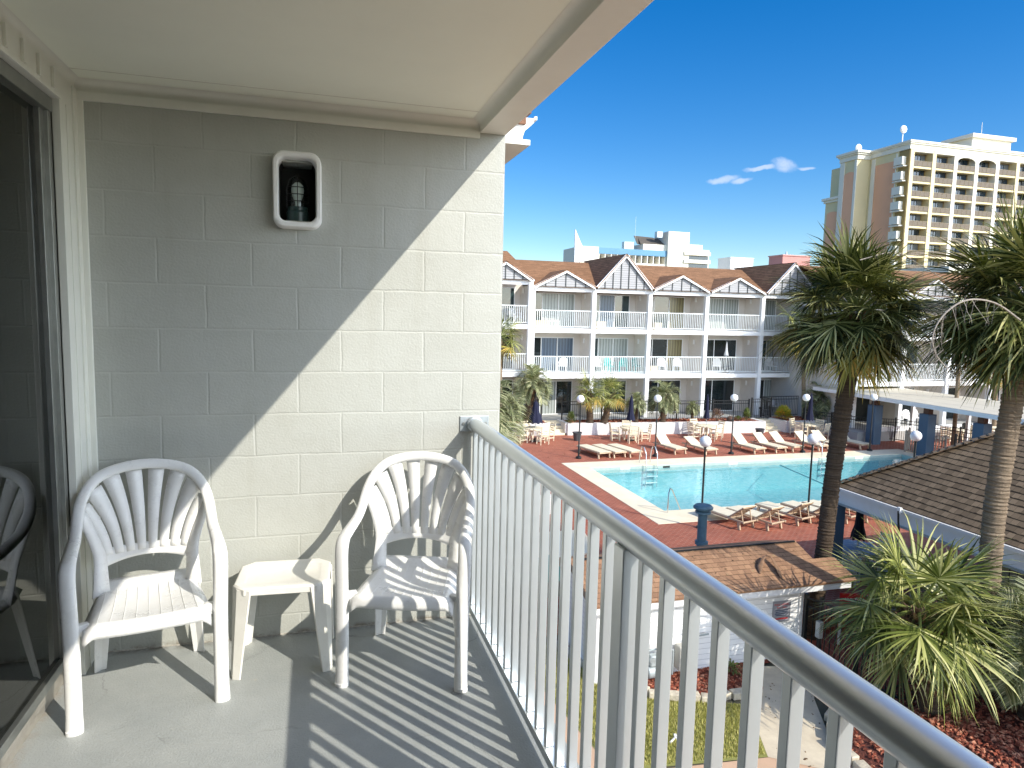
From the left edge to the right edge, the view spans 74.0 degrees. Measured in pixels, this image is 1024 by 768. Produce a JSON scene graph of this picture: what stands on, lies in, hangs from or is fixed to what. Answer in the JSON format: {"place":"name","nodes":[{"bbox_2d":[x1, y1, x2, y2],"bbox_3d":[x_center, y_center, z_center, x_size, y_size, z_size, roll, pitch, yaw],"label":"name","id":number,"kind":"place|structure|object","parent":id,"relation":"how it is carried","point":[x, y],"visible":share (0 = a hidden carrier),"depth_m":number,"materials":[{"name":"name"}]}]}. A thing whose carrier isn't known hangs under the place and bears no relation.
{"place":"outdoors","nodes":[
{"label":"outdoors","id":0,"kind":"place"},
{"bbox_2d":[0,0,653,767],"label":"hotel wing","id":1,"kind":"structure","parent":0,"point":[170,288],"depth_m":3.11,"materials":[{"name":"paint"}]},
{"bbox_2d":[0,58,69,767],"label":"sliding door","id":2,"kind":"structure","parent":1,"relation":"in","point":[34,506],"depth_m":2.59,"materials":[{"name":"glass"}]},
{"bbox_2d":[7,615,578,767],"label":"balcony floor","id":3,"kind":"structure","parent":1,"relation":"attached to","point":[398,702],"depth_m":2.76,"materials":[{"name":"grey paint"}]},
{"bbox_2d":[57,458,229,736],"bbox_3d":[-1.544,0.833,2.881,0.591,0.942,0.560,-2,7,-28],"label":"patio chair","id":4,"kind":"object","parent":3,"relation":"on","point":[136,604],"visible":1,"depth_m":2.92,"materials":[{"name":"white plastic"}]},
{"bbox_2d":[231,558,333,679],"bbox_3d":[-1.062,1.079,3.180,0.436,0.410,0.360,0,6,-13],"label":"side table","id":5,"kind":"object","parent":3,"relation":"on","point":[254,580],"visible":1,"depth_m":3.06,"materials":[{"name":"beige plastic"}]},
{"bbox_2d":[335,451,474,692],"bbox_3d":[-0.464,0.830,3.152,0.591,0.942,0.560,2,6,2],"label":"patio chair","id":6,"kind":"object","parent":3,"relation":"on","point":[411,583],"visible":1,"depth_m":3.25,"materials":[{"name":"white plastic"}]},
{"bbox_2d":[460,415,994,767],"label":"balcony railing","id":7,"kind":"object","parent":3,"relation":"on","point":[510,586],"visible":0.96,"depth_m":1.81,"materials":[{"name":"metal"}]},
{"bbox_2d":[272,150,321,229],"bbox_3d":[-1.024,-0.913,3.246,0.222,0.352,0.205,0,6,-16],"label":"wall light","id":8,"kind":"object","parent":1,"relation":"attached to","point":[297,212],"visible":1,"depth_m":3.18,"materials":[{"name":"plastic"}]},
{"bbox_2d":[535,681,594,767],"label":"side path","id":9,"kind":"structure","parent":0,"point":[592,756],"depth_m":11.27,"materials":[{"name":"concrete"}]},
{"bbox_2d":[563,224,710,267],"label":"slab hotel","id":10,"kind":"structure","parent":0,"point":[671,248],"depth_m":236.60,"materials":[{"name":"beige paint"}]},
{"bbox_2d":[535,642,767,767],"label":"lawn grass","id":11,"kind":"structure","parent":0,"point":[698,724],"depth_m":11.85,"materials":[{"name":"plant"}]},
{"bbox_2d":[568,645,770,695],"bbox_3d":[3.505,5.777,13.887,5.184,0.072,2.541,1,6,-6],"label":"bark mulch","id":12,"kind":"object","parent":0,"point":[730,680],"visible":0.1,"depth_m":13.36,"materials":[{"name":"wood"}]},
{"bbox_2d":[559,540,856,684],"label":"equipment shed","id":13,"kind":"structure","parent":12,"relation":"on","point":[766,588],"depth_m":14.17,"materials":[{"name":"white"}]},
{"bbox_2d":[648,648,673,678],"bbox_3d":[2.753,5.397,13.303,0.904,0.709,0.299,0,6,-16],"label":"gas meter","id":14,"kind":"object","parent":13,"relation":"attached to","point":[652,665],"visible":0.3,"depth_m":13.20,"materials":[{"name":"metal"}]},
{"bbox_2d":[674,643,681,671],"bbox_3d":[3.387,5.418,13.489,0.260,0.500,0.220,0,6,-16],"label":"utility box","id":15,"kind":"object","parent":13,"relation":"attached to","point":[677,660],"visible":0.45,"depth_m":13.43,"materials":[{"name":"metal"}]},
{"bbox_2d":[693,503,712,545],"bbox_3d":[4.719,4.065,16.950,0.490,2.170,0.486,0,6,-16],"label":"flue stack","id":16,"kind":"object","parent":13,"relation":"on","point":[703,511],"visible":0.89,"depth_m":16.80,"materials":[{"name":"metal"}]},
{"bbox_2d":[757,555,782,578],"bbox_3d":[5.417,3.848,14.353,0.498,0.311,0.544,2,6,9],"label":"palm husk","id":17,"kind":"object","parent":13,"relation":"on","point":[760,564],"visible":1,"depth_m":14.29,"materials":[{"name":"plant"}]},
{"bbox_2d":[772,600,790,621],"bbox_3d":[5.638,4.759,14.222,0.440,0.460,0.018,0,6,-16],"label":"pool hours sign","id":18,"kind":"object","parent":13,"relation":"attached to","point":[781,611],"visible":1,"depth_m":14.22,"materials":[{"name":"white paint"}]},
{"bbox_2d":[551,416,793,425],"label":"terrace","id":19,"kind":"structure","parent":0,"point":[725,417],"depth_m":43.26,"materials":[{"name":"brick"}]},
{"bbox_2d":[501,251,535,416],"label":"hotel wing","id":20,"kind":"structure","parent":19,"relation":"on","point":[517,295],"depth_m":39.23,"materials":[{"name":"paint"}]},
{"bbox_2d":[501,334,513,368],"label":"window","id":21,"kind":"structure","parent":20,"relation":"in","point":[506,364],"depth_m":40.35,"materials":[{"name":"white paint"}]},
{"bbox_2d":[502,287,514,322],"bbox_3d":[-1.107,-4.628,39.762,2.629,2.120,0.051,0,6,-16],"label":"window","id":22,"kind":"structure","parent":20,"relation":"in","point":[508,293],"depth_m":39.99,"materials":[{"name":"glass"}]},
{"bbox_2d":[509,410,793,420],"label":"patio slab","id":23,"kind":"structure","parent":19,"relation":"on","point":[597,417],"depth_m":42.77,"materials":[{"name":"concrete"}]},
{"bbox_2d":[561,399,749,420],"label":"iron fence","id":24,"kind":"object","parent":19,"relation":"on","point":[711,403],"visible":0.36,"depth_m":40.96,"materials":[{"name":"black metal"}]},
{"bbox_2d":[516,254,816,416],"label":"hotel wing","id":25,"kind":"structure","parent":19,"relation":"on","point":[703,316],"depth_m":43.08,"materials":[{"name":"paint"}]},
{"bbox_2d":[534,380,571,414],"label":"sliding door","id":26,"kind":"structure","parent":25,"relation":"in","point":[562,390],"depth_m":42.47,"materials":[{"name":"white paint"}]},
{"bbox_2d":[534,337,573,370],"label":"sliding door","id":27,"kind":"structure","parent":25,"relation":"in","point":[543,346],"depth_m":42.05,"materials":[{"name":"white paint"}]},
{"bbox_2d":[535,292,574,327],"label":"window","id":28,"kind":"structure","parent":25,"relation":"in","point":[543,301],"depth_m":41.82,"materials":[{"name":"glass"}]},
{"bbox_2d":[593,380,626,413],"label":"sliding door","id":29,"kind":"structure","parent":25,"relation":"in","point":[618,409],"depth_m":43.57,"materials":[{"name":"white paint"}]},
{"bbox_2d":[595,338,627,370],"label":"sliding door","id":30,"kind":"structure","parent":25,"relation":"in","point":[603,346],"depth_m":43.14,"materials":[{"name":"white paint"}]},
{"bbox_2d":[596,294,629,328],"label":"window","id":31,"kind":"structure","parent":25,"relation":"in","point":[618,303],"depth_m":42.88,"materials":[{"name":"glass"}]},
{"bbox_2d":[648,380,680,411],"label":"sliding door","id":32,"kind":"structure","parent":25,"relation":"in","point":[677,383],"depth_m":44.54,"materials":[{"name":"white paint"}]},
{"bbox_2d":[650,338,682,370],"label":"sliding door","id":33,"kind":"structure","parent":25,"relation":"in","point":[672,348],"depth_m":44.22,"materials":[{"name":"white paint"}]},
{"bbox_2d":[652,296,684,329],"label":"window","id":34,"kind":"structure","parent":25,"relation":"in","point":[660,304],"depth_m":43.95,"materials":[{"name":"glass"}]},
{"bbox_2d":[704,380,734,410],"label":"window","id":35,"kind":"structure","parent":25,"relation":"in","point":[715,389],"depth_m":45.66,"materials":[{"name":"glass"}]},
{"bbox_2d":[706,339,736,370],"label":"window","id":36,"kind":"structure","parent":25,"relation":"in","point":[715,347],"depth_m":45.35,"materials":[{"name":"glass"}]},
{"bbox_2d":[708,298,738,330],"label":"window","id":37,"kind":"structure","parent":25,"relation":"in","point":[716,305],"depth_m":45.09,"materials":[{"name":"glass"}]},
{"bbox_2d":[759,379,771,409],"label":"window","id":38,"kind":"structure","parent":25,"relation":"in","point":[765,387],"depth_m":46.62,"materials":[{"name":"glass"}]},
{"bbox_2d":[761,340,773,370],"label":"window","id":39,"kind":"structure","parent":25,"relation":"in","point":[765,344],"depth_m":46.35,"materials":[{"name":"glass"}]},
{"bbox_2d":[764,300,776,329],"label":"window","id":40,"kind":"structure","parent":25,"relation":"in","point":[770,309],"depth_m":46.08,"materials":[{"name":"glass"}]},
{"bbox_2d":[750,395,797,418],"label":"iron fence","id":41,"kind":"object","parent":19,"relation":"on","point":[769,408],"visible":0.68,"depth_m":43.04,"materials":[{"name":"black metal"}]},
{"bbox_2d":[718,257,753,268],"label":"roof block","id":42,"kind":"structure","parent":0,"point":[731,262],"depth_m":245.96,"materials":[{"name":"white paint"}]},
{"bbox_2d":[536,461,948,767],"bbox_3d":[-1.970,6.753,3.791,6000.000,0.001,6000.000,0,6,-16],"label":"ground","id":43,"kind":"structure","parent":0,"point":[822,707],"depth_m":12.71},
{"bbox_2d":[600,459,902,510],"bbox_3d":[12.700,4.854,29.510,17.286,1.250,6.686,0,6,-16],"label":"pool basin","id":44,"kind":"object","parent":43,"relation":"in","point":[733,486],"visible":0.15,"depth_m":31.98,"materials":[{"name":"liquid"}]},
{"bbox_2d":[591,454,912,472],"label":"waterline tiles","id":45,"kind":"object","parent":44,"relation":"attached to","point":[739,464],"visible":0.57,"depth_m":32.38,"materials":[{"name":"tile"}]},
{"bbox_2d":[513,431,1001,682],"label":"pool deck","id":46,"kind":"structure","parent":43,"relation":"on","point":[803,535],"depth_m":23.68,"materials":[{"name":"red brick"}]},
{"bbox_2d":[500,311,529,406],"bbox_3d":[-0.705,-0.386,34.120,3.279,7.203,3.338,0,6,-16],"label":"cabbage palm","id":47,"kind":"object","parent":46,"relation":"on","point":[505,349],"visible":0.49,"depth_m":34.02,"materials":[{"name":"green plant"}]},
{"bbox_2d":[499,379,533,446],"bbox_3d":[-0.899,2.006,24.000,3.316,4.550,3.264,0,6,-16],"label":"pindo palm","id":48,"kind":"object","parent":46,"relation":"on","point":[506,423],"visible":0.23,"depth_m":23.32,"materials":[{"name":"green plant"}]},
{"bbox_2d":[528,400,542,441],"bbox_3d":[1.244,1.946,36.087,0.799,2.240,0.799,1,6,1],"label":"folded umbrella","id":49,"kind":"object","parent":46,"relation":"on","point":[536,417],"visible":0.94,"depth_m":35.86,"materials":[{"name":"fabric"}]},
{"bbox_2d":[539,530,586,556],"bbox_3d":[-0.051,4.790,19.156,5.650,0.050,3.100,0,6,-16],"label":"side coping","id":50,"kind":"object","parent":46,"relation":"on","point":[585,551],"depth_m":20.09,"materials":[{"name":"concrete"}]},
{"bbox_2d":[576,395,583,458],"bbox_3d":[3.183,2.025,32.003,0.370,3.022,0.370,0,6,-16],"label":"globe lamp","id":51,"kind":"object","parent":46,"relation":"on","point":[580,399],"visible":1,"depth_m":31.94,"materials":[{"name":"black metal"}]},
{"bbox_2d":[576,444,611,458],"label":"sun lounger","id":52,"kind":"object","parent":46,"relation":"on","point":[594,449],"visible":0.94,"depth_m":32.73,"materials":[{"name":"plastic"}]},
{"bbox_2d":[592,444,626,457],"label":"sun lounger","id":53,"kind":"object","parent":46,"relation":"on","point":[614,450],"visible":0.84,"depth_m":32.84,"materials":[{"name":"plastic"}]},
{"bbox_2d":[607,443,642,457],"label":"sun lounger","id":54,"kind":"object","parent":46,"relation":"on","point":[630,450],"visible":0.84,"depth_m":33.13,"materials":[{"name":"plastic"}]},
{"bbox_2d":[625,395,634,440],"bbox_3d":[6.465,1.836,36.981,0.487,2.510,0.487,0,6,-16],"label":"folded umbrella","id":55,"kind":"object","parent":46,"relation":"on","point":[630,416],"visible":0.94,"depth_m":36.83,"materials":[{"name":"fabric"}]},
{"bbox_2d":[557,418,765,434],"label":"planter wall","id":56,"kind":"structure","parent":46,"relation":"on","point":[596,428],"depth_m":39.28,"materials":[{"name":"white paint"}]},
{"bbox_2d":[653,433,686,454],"bbox_3d":[7.993,3.022,34.376,0.700,0.782,1.925,-1,7,-24],"label":"sun lounger","id":57,"kind":"object","parent":46,"relation":"on","point":[663,439],"visible":0.95,"depth_m":34.63,"materials":[{"name":"plastic"}]},
{"bbox_2d":[564,417,799,422],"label":"planter mulch","id":58,"kind":"object","parent":46,"relation":"on","point":[688,421],"visible":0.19,"depth_m":40.59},
{"bbox_2d":[510,363,553,422],"bbox_3d":[1.125,0.573,38.144,2.442,3.420,2.579,0,6,-16],"label":"pindo palm","id":59,"kind":"object","parent":58,"relation":"on","point":[533,380],"visible":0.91,"depth_m":37.73,"materials":[{"name":"green plant"}]},
{"bbox_2d":[572,368,607,422],"bbox_3d":[4.365,0.636,38.269,2.535,3.308,2.925,0,6,-16],"label":"cabbage palm","id":60,"kind":"object","parent":58,"relation":"on","point":[589,397],"visible":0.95,"depth_m":38.17,"materials":[{"name":"green plant"}]},
{"bbox_2d":[594,370,628,423],"bbox_3d":[5.746,0.755,38.767,2.857,3.149,2.394,0,6,-16],"label":"cabbage palm","id":61,"kind":"object","parent":58,"relation":"on","point":[609,401],"visible":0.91,"depth_m":38.56,"materials":[{"name":"green plant"}]},
{"bbox_2d":[625,391,646,421],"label":"pindo palm","id":62,"kind":"object","parent":58,"relation":"on","point":[637,405],"visible":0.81,"depth_m":38.93,"materials":[{"name":"green plant"}]},
{"bbox_2d":[646,380,681,421],"bbox_3d":[8.830,1.033,39.467,2.099,2.501,2.165,0,6,-16],"label":"pindo palm","id":63,"kind":"object","parent":58,"relation":"on","point":[664,404],"visible":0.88,"depth_m":39.21,"materials":[{"name":"green plant"}]},
{"bbox_2d":[685,400,700,420],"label":"pindo palm","id":64,"kind":"object","parent":58,"relation":"on","point":[692,409],"visible":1,"depth_m":39.78,"materials":[{"name":"green plant"}]},
{"bbox_2d":[775,404,792,419],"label":"croton shrub","id":65,"kind":"object","parent":58,"relation":"on","point":[782,410],"visible":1,"depth_m":41.32,"materials":[{"name":"yellow plant"}]},
{"bbox_2d":[767,295,827,417],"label":"cabbage palm","id":66,"kind":"object","parent":58,"relation":"on","point":[803,377],"visible":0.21,"depth_m":42.50,"materials":[{"name":"green plant"}]},
{"bbox_2d":[800,381,831,419],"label":"pindo palm","id":67,"kind":"object","parent":58,"relation":"on","point":[818,396],"visible":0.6,"depth_m":41.62,"materials":[{"name":"green plant"}]},
{"bbox_2d":[682,436,717,454],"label":"sun lounger","id":68,"kind":"object","parent":46,"relation":"on","point":[692,441],"visible":0.84,"depth_m":34.72,"materials":[{"name":"plastic"}]},
{"bbox_2d":[696,436,710,527],"bbox_3d":[6.150,3.158,21.834,0.370,3.022,0.370,0,6,-16],"label":"globe lamp","id":69,"kind":"object","parent":46,"relation":"on","point":[705,442],"visible":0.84,"depth_m":21.70,"materials":[{"name":"glass"}]},
{"bbox_2d":[711,504,757,529],"bbox_3d":[7.201,4.232,22.651,0.700,0.782,1.925,-2,7,-30],"label":"sun lounger","id":70,"kind":"object","parent":46,"relation":"on","point":[722,511],"visible":0.84,"depth_m":22.22,"materials":[{"name":"plastic"}]},
{"bbox_2d":[562,449,916,523],"bbox_3d":[12.737,4.461,29.372,19.200,0.862,9.200,0,6,-16],"label":"pool coping","id":71,"kind":"object","parent":46,"relation":"on","point":[652,512],"visible":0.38,"depth_m":30.01,"materials":[{"name":"concrete"}]},
{"bbox_2d":[639,446,657,487],"bbox_3d":[6.265,3.779,31.215,0.604,1.838,0.791,0,6,-16],"label":"pool ladder","id":72,"kind":"object","parent":71,"relation":"attached to","point":[656,476],"visible":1,"depth_m":30.95,"materials":[{"name":"metal"}]},
{"bbox_2d":[729,433,766,453],"bbox_3d":[12.127,3.057,34.950,0.700,0.782,1.925,-1,7,-24],"label":"sun lounger","id":73,"kind":"object","parent":46,"relation":"on","point":[739,438],"visible":0.94,"depth_m":35.18,"materials":[{"name":"plastic"}]},
{"bbox_2d":[726,505,785,530],"bbox_3d":[8.093,4.256,22.614,0.700,0.782,1.925,-2,7,-30],"label":"sun lounger","id":74,"kind":"object","parent":46,"relation":"on","point":[758,515],"visible":0.85,"depth_m":22.14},
{"bbox_2d":[755,418,780,431],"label":"steps","id":75,"kind":"structure","parent":46,"relation":"on","point":[770,427],"depth_m":41.43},
{"bbox_2d":[750,432,787,452],"bbox_3d":[13.357,3.046,35.329,0.700,0.782,1.925,-1,7,-24],"label":"sun lounger","id":76,"kind":"object","parent":46,"relation":"on","point":[760,438],"visible":0.91,"depth_m":35.59,"materials":[{"name":"plastic"}]},
{"bbox_2d":[767,431,801,451],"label":"sun lounger","id":77,"kind":"object","parent":46,"relation":"on","point":[776,437],"visible":0.84,"depth_m":35.96,"materials":[{"name":"plastic"}]},
{"bbox_2d":[755,501,814,525],"bbox_3d":[9.311,4.221,23.221,0.700,0.782,1.925,-2,7,-30],"label":"sun lounger","id":78,"kind":"object","parent":46,"relation":"on","point":[769,505],"visible":0.96,"depth_m":22.85,"materials":[{"name":"plastic"}]},
{"bbox_2d":[768,418,826,432],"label":"planter wall","id":79,"kind":"structure","parent":46,"relation":"on","point":[782,425],"depth_m":41.16,"materials":[{"name":"white paint"}]},
{"bbox_2d":[780,500,819,515],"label":"sun lounger","id":80,"kind":"object","parent":46,"relation":"on","point":[813,510],"visible":0.49,"depth_m":23.60,"materials":[{"name":"plastic"}]},
{"bbox_2d":[805,393,813,433],"bbox_3d":[17.337,1.782,39.505,0.480,2.590,0.480,0,6,-16],"label":"folded umbrella","id":81,"kind":"object","parent":46,"relation":"on","point":[809,416],"visible":0.78,"depth_m":39.36,"materials":[{"name":"fabric"}]},
{"bbox_2d":[792,431,828,450],"bbox_3d":[15.874,3.022,36.110,0.700,0.782,1.925,-1,7,-24],"label":"sun lounger","id":82,"kind":"object","parent":46,"relation":"on","point":[799,434],"visible":0.66,"depth_m":36.46,"materials":[{"name":"plastic"}]},
{"bbox_2d":[803,433,818,522],"bbox_3d":[9.984,3.151,22.738,0.370,3.022,0.370,0,6,-16],"label":"globe lamp","id":83,"kind":"object","parent":46,"relation":"on","point":[812,439],"visible":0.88,"depth_m":22.64,"materials":[{"name":"black metal"}]},
{"bbox_2d":[801,499,855,523],"bbox_3d":[11.098,4.225,23.569,0.700,0.782,1.925,-2,7,-30],"label":"sun lounger","id":84,"kind":"object","parent":46,"relation":"on","point":[816,503],"visible":0.36,"depth_m":23.42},
{"bbox_2d":[842,550,861,587],"bbox_3d":[8.671,4.704,17.565,0.560,0.957,0.600,6,8,39],"label":"dining chair","id":85,"kind":"object","parent":46,"relation":"on","point":[851,553],"visible":0.2,"depth_m":17.34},
{"bbox_2d":[850,512,865,574],"bbox_3d":[9.293,4.027,18.217,0.480,2.190,0.480,0,6,-16],"label":"folded umbrella","id":86,"kind":"object","parent":46,"relation":"on","point":[858,531],"visible":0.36,"depth_m":18.11,"materials":[{"name":"fabric"}]},
{"bbox_2d":[843,539,882,575],"bbox_3d":[9.276,4.751,18.293,1.200,0.746,1.200,0,6,-16],"label":"round table","id":87,"kind":"object","parent":46,"relation":"on","point":[850,545],"visible":0.31,"depth_m":18.22,"materials":[{"name":"blue"}]},
{"bbox_2d":[803,408,971,447],"bbox_3d":[21.895,2.723,37.423,1.484,1.360,12.167,-3,7,-35],"label":"iron fence","id":88,"kind":"object","parent":46,"relation":"on","point":[911,424],"visible":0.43,"depth_m":38.52,"materials":[{"name":"black metal"}]},
{"bbox_2d":[770,265,1022,427],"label":"hotel wing","id":89,"kind":"structure","parent":46,"relation":"on","point":[781,387],"depth_m":42.52,"materials":[{"name":"paint"}]},
{"bbox_2d":[855,397,870,421],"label":"window","id":90,"kind":"structure","parent":89,"relation":"in","point":[861,409],"depth_m":42.14,"materials":[{"name":"black glass"}]},
{"bbox_2d":[813,386,1023,455],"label":"covered walkway","id":91,"kind":"structure","parent":46,"relation":"on","point":[929,402],"depth_m":34.80,"materials":[{"name":"white paint"}]},
{"bbox_2d":[904,427,947,452],"bbox_3d":[21.195,3.032,35.278,1.020,1.160,2.370,0,6,-16],"label":"enclosure fence","id":92,"kind":"object","parent":46,"relation":"on","point":[907,441],"visible":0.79,"depth_m":35.33,"materials":[{"name":"metal"}]},
{"bbox_2d":[832,422,1023,669],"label":"pavilion","id":93,"kind":"structure","parent":46,"relation":"on","point":[931,490],"depth_m":15.03,"materials":[{"name":"beige"}]},
{"bbox_2d":[934,293,975,445],"bbox_3d":[23.735,-0.804,35.981,2.977,8.764,3.727,7,8,44],"label":"cabbage palm","id":94,"kind":"object","parent":46,"relation":"on","point":[955,417],"visible":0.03,"depth_m":36.23,"materials":[{"name":"green plant"}]},
{"bbox_2d":[692,757,852,767],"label":"tan walk","id":95,"kind":"structure","parent":43,"relation":"on","point":[768,762],"depth_m":10.92,"materials":[{"name":"concrete"}]},
{"bbox_2d":[852,678,1023,767],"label":"mulch mound","id":96,"kind":"object","parent":43,"relation":"on","point":[867,759],"visible":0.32,"depth_m":11.22,"materials":[{"name":"wood"}]},
{"bbox_2d":[806,511,1023,731],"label":"cabbage palm","id":97,"kind":"object","parent":96,"relation":"on","point":[928,644],"visible":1,"depth_m":11.38,"materials":[{"name":"green plant"}]},
{"bbox_2d":[899,184,1023,695],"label":"cabbage palm","id":98,"kind":"object","parent":96,"relation":"on","point":[985,334],"visible":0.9,"depth_m":12.07,"materials":[{"name":"green plant"}]},
{"bbox_2d":[966,575,1023,720],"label":"pindo palm","id":99,"kind":"object","parent":96,"relation":"on","point":[1011,697],"visible":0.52,"depth_m":11.26,"materials":[{"name":"green plant"}]},
{"bbox_2d":[503,0,1023,268],"label":"sky","id":100,"kind":"structure","parent":0,"point":[724,123],"materials":[{"name":"blue"}]},
{"bbox_2d":[768,252,810,265],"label":"roof block","id":101,"kind":"structure","parent":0,"point":[781,259],"depth_m":252.24,"materials":[{"name":"pink paint"}]},
{"bbox_2d":[760,666,826,767],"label":"concrete path","id":102,"kind":"structure","parent":0,"point":[813,743],"depth_m":12.02,"materials":[{"name":"concrete"}]},
{"bbox_2d":[801,625,960,691],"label":"court paving","id":103,"kind":"structure","parent":0,"point":[826,648],"depth_m":14.57,"materials":[{"name":"red brick"}]},
{"bbox_2d":[837,593,868,645],"bbox_3d":[7.492,5.184,14.942,0.620,1.190,0.052,2,6,5],"label":"notice board","id":104,"kind":"object","parent":103,"relation":"on","point":[844,595],"visible":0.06,"depth_m":14.89,"materials":[{"name":"brown paint"}]},
{"bbox_2d":[802,593,914,702],"bbox_3d":[6.886,5.236,13.254,0.224,1.410,2.700,-2,7,-31],"label":"iron fence","id":105,"kind":"object","parent":103,"relation":"on","point":[820,623],"visible":0.35,"depth_m":14.01,"materials":[{"name":"black metal"}]},
{"bbox_2d":[759,215,961,639],"bbox_3d":[7.425,1.035,15.078,4.273,9.449,3.910,7,8,43],"label":"cabbage palm","id":106,"kind":"object","parent":103,"relation":"on","point":[864,339],"visible":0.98,"depth_m":14.28,"materials":[{"name":"green plant"}]},
{"bbox_2d":[815,419,994,441],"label":"terrace","id":107,"kind":"structure","parent":0,"point":[859,434],"depth_m":39.05,"materials":[{"name":"concrete"}]},
{"bbox_2d":[821,122,1023,269],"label":"tower hotel","id":108,"kind":"structure","parent":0,"point":[914,189],"depth_m":131.39,"materials":[{"name":"yellow paint"}]},
{"bbox_2d":[901,266,963,272],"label":"podium building","id":109,"kind":"structure","parent":0,"point":[925,270],"depth_m":117.57,"materials":[{"name":"paint"}]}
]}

